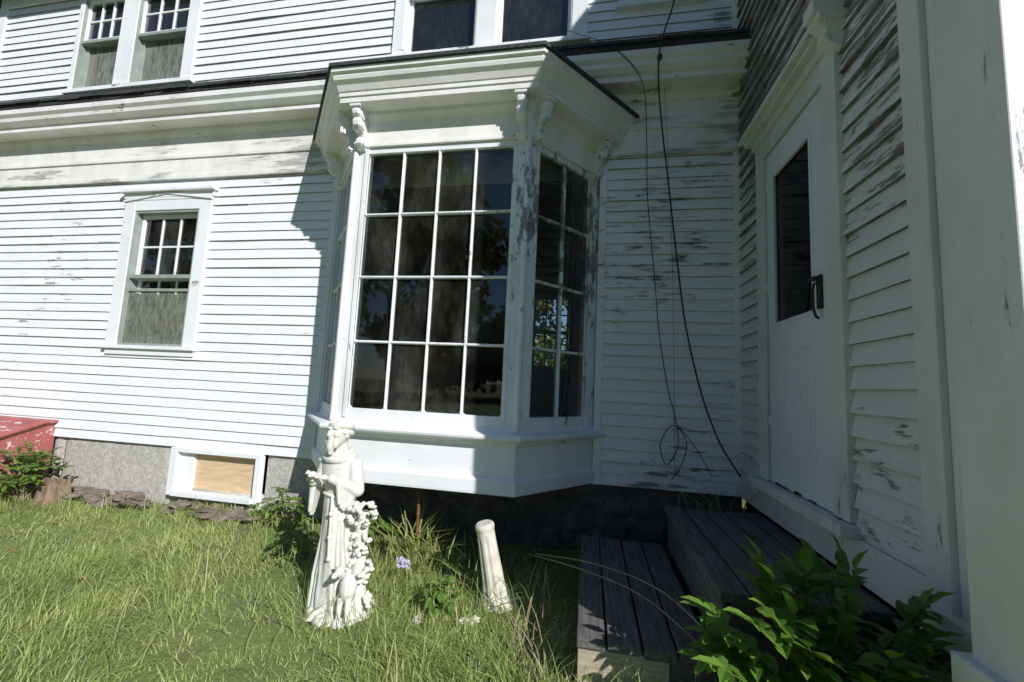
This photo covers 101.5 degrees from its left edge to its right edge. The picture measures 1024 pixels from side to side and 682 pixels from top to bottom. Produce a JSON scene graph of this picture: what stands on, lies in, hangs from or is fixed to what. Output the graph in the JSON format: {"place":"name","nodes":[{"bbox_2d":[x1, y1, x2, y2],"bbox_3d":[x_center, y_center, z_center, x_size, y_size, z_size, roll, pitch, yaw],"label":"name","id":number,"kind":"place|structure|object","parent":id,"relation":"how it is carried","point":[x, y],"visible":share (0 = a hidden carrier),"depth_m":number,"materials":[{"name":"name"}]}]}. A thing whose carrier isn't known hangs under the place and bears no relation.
{"place":"outdoors","nodes":[
{"label":"outdoors","id":0,"kind":"place"},
{"bbox_2d":[0,453,759,681],"bbox_3d":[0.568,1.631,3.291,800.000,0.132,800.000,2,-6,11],"label":"ground","id":1,"kind":"structure","parent":0,"point":[241,629],"depth_m":2.24,"materials":[{"name":"green plant"}]},
{"bbox_2d":[0,415,58,494],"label":"cellar bulkhead","id":2,"kind":"object","parent":1,"relation":"on","point":[16,431],"visible":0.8,"depth_m":4.14,"materials":[{"name":"red paint"}]},
{"bbox_2d":[0,440,74,501],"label":"bulkhead weeds","id":3,"kind":"object","parent":1,"relation":"on","point":[28,476],"visible":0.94,"depth_m":3.85,"materials":[{"name":"green plant"}]},
{"bbox_2d":[29,474,72,506],"bbox_3d":[-4.247,1.381,3.903,0.326,0.243,0.311,2,-6,11],"label":"tree stump","id":4,"kind":"object","parent":1,"relation":"on","point":[49,490],"visible":0.77,"depth_m":3.82,"materials":[{"name":"brown wood"}]},
{"bbox_2d":[28,486,261,521],"bbox_3d":[-3.325,1.486,3.858,2.469,0.106,0.452,2,-6,11],"label":"slate rubble","id":5,"kind":"object","parent":1,"relation":"on","point":[119,498],"visible":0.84,"depth_m":3.79,"materials":[{"name":"grey stone"}]},
{"bbox_2d":[0,509,295,578],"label":"fallen leaves","id":6,"kind":"object","parent":1,"relation":"on","point":[97,564],"visible":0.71,"depth_m":2.77,"materials":[{"name":"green plant"}]},
{"bbox_2d":[48,436,324,518],"bbox_3d":[-4.071,1.305,4.234,5.072,0.600,0.092,2,-6,11],"label":"granite foundation","id":7,"kind":"object","parent":1,"relation":"on","point":[112,467],"visible":0.51,"depth_m":4.12,"materials":[{"name":"grey stone"}]},
{"bbox_2d":[165,447,265,504],"bbox_3d":[-2.784,1.256,3.949,0.990,0.440,0.140,2,-6,11],"label":"frame","id":8,"kind":"object","parent":1,"relation":"on","point":[181,471],"visible":0.93,"depth_m":3.94,"materials":[{"name":"paint"}]},
{"bbox_2d":[193,454,255,494],"bbox_3d":[-2.695,1.261,3.978,0.715,0.355,0.030,2,-6,11],"label":"plywood board","id":9,"kind":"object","parent":8,"relation":"attached to","point":[225,474],"depth_m":3.97,"materials":[{"name":"brown wood"}]},
{"bbox_2d":[247,486,316,529],"bbox_3d":[-1.946,1.397,3.524,0.591,0.358,0.311,2,-6,11],"label":"broadleaf weed","id":10,"kind":"object","parent":1,"relation":"on","point":[275,511],"visible":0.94,"depth_m":3.49,"materials":[{"name":"green plant"}]},
{"bbox_2d":[258,528,319,568],"bbox_3d":[-1.490,1.431,2.942,0.497,0.214,0.390,5,-6,-22],"label":"broadleaf weed","id":11,"kind":"object","parent":1,"relation":"on","point":[293,543],"visible":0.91,"depth_m":2.89,"materials":[{"name":"green plant"}]},
{"bbox_2d":[303,420,378,628],"bbox_3d":[-0.932,0.997,2.315,0.406,1.088,0.357,4,-6,-11],"label":"garden statue","id":12,"kind":"object","parent":1,"relation":"on","point":[341,568],"visible":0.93,"depth_m":2.27,"materials":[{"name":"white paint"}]},
{"bbox_2d":[191,496,559,596],"bbox_3d":[-0.878,1.344,2.991,2.522,0.476,1.300,2,-6,11],"label":"iris clump","id":13,"kind":"object","parent":1,"relation":"on","point":[427,545],"visible":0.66,"depth_m":2.96,"materials":[{"name":"green plant"}]},
{"bbox_2d":[367,518,400,557],"bbox_3d":[-1.058,1.451,3.103,0.427,0.248,0.331,6,-7,-30],"label":"broadleaf weed","id":14,"kind":"object","parent":1,"relation":"on","point":[380,524],"visible":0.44,"depth_m":3.10,"materials":[{"name":"green plant"}]},
{"bbox_2d":[396,556,409,592],"bbox_3d":[-0.666,1.425,2.539,0.093,0.213,0.056,2,-6,11],"label":"lilac aster","id":15,"kind":"object","parent":1,"relation":"on","point":[403,562],"visible":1,"depth_m":2.54,"materials":[{"name":"purple plant"}]},
{"bbox_2d":[414,493,420,560],"bbox_3d":[-0.690,1.352,3.042,0.029,0.480,0.024,2,-6,11],"label":"rusty stake","id":16,"kind":"object","parent":1,"relation":"on","point":[418,513],"visible":0.69,"depth_m":3.04,"materials":[{"name":"brown metal"}]},
{"bbox_2d":[419,575,460,620],"bbox_3d":[-0.402,1.425,2.353,0.234,0.204,0.247,4,-6,-9],"label":"broadleaf weed","id":17,"kind":"object","parent":1,"relation":"on","point":[443,588],"visible":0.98,"depth_m":2.30,"materials":[{"name":"green plant"}]},
{"bbox_2d":[412,615,479,625],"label":"plaster fragments","id":18,"kind":"object","parent":1,"relation":"on","point":[459,619],"visible":0.63,"depth_m":2.23,"materials":[{"name":"stone"}]},
{"bbox_2d":[53,0,919,643],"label":"wall sheathing","id":19,"kind":"object","parent":1,"relation":"on","point":[449,176],"depth_m":3.85,"materials":[{"name":"paint"}]},
{"bbox_2d":[61,0,203,94],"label":"window pair","id":20,"kind":"object","parent":19,"relation":"attached to","point":[133,39],"depth_m":4.74,"materials":[{"name":"paint"}]},
{"bbox_2d":[116,209,198,346],"bbox_3d":[-3.617,-0.652,4.348,0.810,1.425,0.120,2,-6,11],"label":"hooded window","id":21,"kind":"structure","parent":19,"relation":"attached to","point":[131,289],"depth_m":4.36,"materials":[{"name":"white wood"}]},
{"bbox_2d":[129,214,197,344],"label":"sashes","id":22,"kind":"object","parent":21,"relation":"in","point":[138,271],"visible":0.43,"depth_m":4.40,"materials":[{"name":"paint"}]},
{"bbox_2d":[87,0,584,416],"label":"room interiors","id":23,"kind":"object","parent":19,"relation":"attached to","point":[484,374],"visible":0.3,"depth_m":6.67,"materials":[{"name":"black"}]},
{"bbox_2d":[143,21,457,412],"bbox_3d":[-2.632,-1.515,5.488,4.170,5.000,1.750,2,-6,11],"label":"chimney and posts","id":24,"kind":"object","parent":23,"relation":"on","point":[441,380],"visible":0.23,"depth_m":4.68,"materials":[{"name":"brick"}]},
{"bbox_2d":[0,0,735,495],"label":"wall siding","id":25,"kind":"object","parent":19,"relation":"attached to","point":[242,380],"depth_m":4.08,"materials":[{"name":"paint"}]},
{"bbox_2d":[100,185,219,356],"bbox_3d":[-3.627,-0.724,4.284,1.170,1.745,0.085,2,-6,11],"label":"casing and hood","id":26,"kind":"object","parent":25,"relation":"attached to","point":[201,198],"visible":1,"depth_m":4.29,"materials":[{"name":"paint"}]},
{"bbox_2d":[615,0,704,12],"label":"casing","id":27,"kind":"object","parent":25,"relation":"attached to","point":[626,5],"visible":1,"depth_m":3.65,"materials":[{"name":"paint"}]},
{"bbox_2d":[0,97,739,188],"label":"frieze boards","id":28,"kind":"object","parent":19,"relation":"attached to","point":[702,126],"visible":0.72,"depth_m":4.26,"materials":[{"name":"paint"}]},
{"bbox_2d":[0,0,742,496],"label":"corner boards","id":29,"kind":"object","parent":19,"relation":"attached to","point":[6,8],"visible":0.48,"depth_m":3.45,"materials":[{"name":"paint"}]},
{"bbox_2d":[0,39,749,150],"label":"eave cornice","id":30,"kind":"structure","parent":19,"relation":"attached to","point":[712,70],"depth_m":4.11,"materials":[{"name":"paint"}]},
{"bbox_2d":[0,0,750,110],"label":"roof","id":31,"kind":"structure","parent":19,"relation":"on","point":[688,38],"depth_m":4.32,"materials":[{"name":"black"}]},
{"bbox_2d":[523,0,740,479],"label":"hanging cables","id":32,"kind":"object","parent":31,"relation":"hanging from","point":[659,56],"visible":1,"depth_m":3.29,"materials":[{"name":"black plastic"}]},
{"bbox_2d":[387,0,590,56],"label":"window over bay","id":33,"kind":"structure","parent":19,"relation":"attached to","point":[488,23],"depth_m":3.93,"materials":[{"name":"paint"}]},
{"bbox_2d":[531,297,569,369],"bbox_3d":[0.798,-0.168,8.617,0.740,1.500,0.065,2,-6,11],"label":"back window sash","id":34,"kind":"object","parent":19,"relation":"attached to","point":[566,332],"visible":0.78,"depth_m":8.61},
{"bbox_2d":[736,0,925,573],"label":"wing wall siding","id":35,"kind":"object","parent":19,"relation":"attached to","point":[888,504],"visible":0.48,"depth_m":1.75,"materials":[{"name":"white wood"}]},
{"bbox_2d":[738,0,1023,681],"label":"wing trim","id":36,"kind":"structure","parent":19,"relation":"attached to","point":[961,63],"depth_m":1.29,"materials":[{"name":"white wood"}]},
{"bbox_2d":[475,520,517,613],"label":"pedestal column","id":37,"kind":"structure","parent":1,"relation":"on","point":[490,564],"depth_m":2.42,"materials":[{"name":"stone"}]},
{"bbox_2d":[535,300,566,362],"bbox_3d":[-0.391,-0.565,18.906,5.946,7.736,6.344,2,-6,11],"label":"maple tree","id":38,"kind":"object","parent":1,"relation":"on","point":[541,326],"visible":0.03,"depth_m":18.75,"materials":[{"name":"green plant"}]},
{"bbox_2d":[534,300,568,369],"bbox_3d":[2.540,-0.322,16.394,5.547,7.011,4.770,6,-7,-29],"label":"maple tree","id":39,"kind":"object","parent":1,"relation":"on","point":[539,357],"visible":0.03,"depth_m":15.89,"materials":[{"name":"green plant"}]},
{"bbox_2d":[494,553,741,681],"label":"dry stems","id":40,"kind":"object","parent":1,"relation":"on","point":[658,589],"visible":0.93,"depth_m":1.97,"materials":[{"name":"plant"}]},
{"bbox_2d":[356,483,925,672],"bbox_3d":[0.049,1.371,2.495,3.657,0.900,2.400,2,-6,11],"label":"fieldstone foundation","id":41,"kind":"object","parent":1,"relation":"on","point":[558,518],"visible":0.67,"depth_m":3.36,"materials":[{"name":"stone"}]},
{"bbox_2d":[351,151,513,162],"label":"bay floor and ceiling","id":42,"kind":"structure","parent":41,"relation":"on","point":[445,156],"depth_m":3.83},
{"bbox_2d":[576,506,897,681],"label":"wooden steps","id":43,"kind":"structure","parent":1,"relation":"on","point":[709,554],"depth_m":1.94,"materials":[{"name":"grey wood"}]},
{"bbox_2d":[677,533,963,681],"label":"leafy bush","id":44,"kind":"object","parent":1,"relation":"on","point":[916,654],"visible":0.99,"depth_m":1.35,"materials":[{"name":"green plant"}]},
{"bbox_3d":[4.126,-2.400,2.114,5.200,8.100,2.720,2,-6,11],"label":"wing","id":45,"kind":"object","parent":1,"relation":"on","visible":0},
{"bbox_2d":[775,482,815,503],"bbox_3d":[1.554,0.830,2.309,0.002,0.014,0.466,2,-6,11],"label":"rust on sweep","id":46,"kind":"object","parent":45,"relation":"on","point":[797,493],"visible":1,"depth_m":2.29,"materials":[{"name":"brown metal"}]},
{"bbox_2d":[766,89,833,512],"bbox_3d":[1.607,-0.214,2.366,0.036,2.110,0.695,2,-6,11],"label":"door leaf","id":47,"kind":"object","parent":45,"relation":"attached to","point":[801,441],"visible":0.88,"depth_m":2.24,"materials":[{"name":"white wood"}]},
{"bbox_2d":[775,141,811,321],"bbox_3d":[1.635,-0.605,2.423,0.001,0.960,0.460,2,-6,11],"label":"door glass","id":48,"kind":"structure","parent":47,"relation":"attached to","point":[794,287],"depth_m":2.43,"materials":[{"name":"black glass"}]},
{"bbox_2d":[808,274,823,318],"bbox_3d":[1.524,-0.218,2.103,0.046,0.225,0.060,2,-6,11],"label":"handle and latch","id":49,"kind":"object","parent":47,"relation":"attached to","point":[818,279],"visible":1,"depth_m":2.09,"materials":[{"name":"black metal"}]},
{"bbox_2d":[307,409,605,496],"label":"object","id":50,"kind":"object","parent":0,"point":[488,461],"depth_m":2.94,"materials":[{"name":"white wood"}]},
{"bbox_2d":[319,136,598,432],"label":"bay frames","id":51,"kind":"structure","parent":50,"relation":"on","point":[516,346],"depth_m":3.14,"materials":[{"name":"white wood"}]},
{"bbox_2d":[325,187,346,401],"bbox_3d":[-0.565,-0.443,3.389,2.274,1.980,0.549,2,-6,11],"label":"bay glass","id":52,"kind":"object","parent":51,"relation":"in","point":[335,300],"visible":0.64,"depth_m":3.80,"materials":[{"name":"clear glass"}]},
{"bbox_2d":[315,47,636,184],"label":"bay cornice","id":53,"kind":"structure","parent":51,"relation":"on","point":[454,99],"depth_m":3.15,"materials":[{"name":"white wood"}]},
{"bbox_2d":[325,88,613,189],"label":"brackets","id":54,"kind":"object","parent":53,"relation":"attached to","point":[353,130],"visible":0.95,"depth_m":3.25,"materials":[{"name":"paint"}]},
{"bbox_2d":[313,40,639,139],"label":"bay roof","id":55,"kind":"structure","parent":53,"relation":"on","point":[566,60],"depth_m":3.03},
{"bbox_2d":[536,300,569,363],"label":"sky","id":56,"kind":"structure","parent":0,"point":[564,318],"materials":[{"name":"blue"}]}
]}

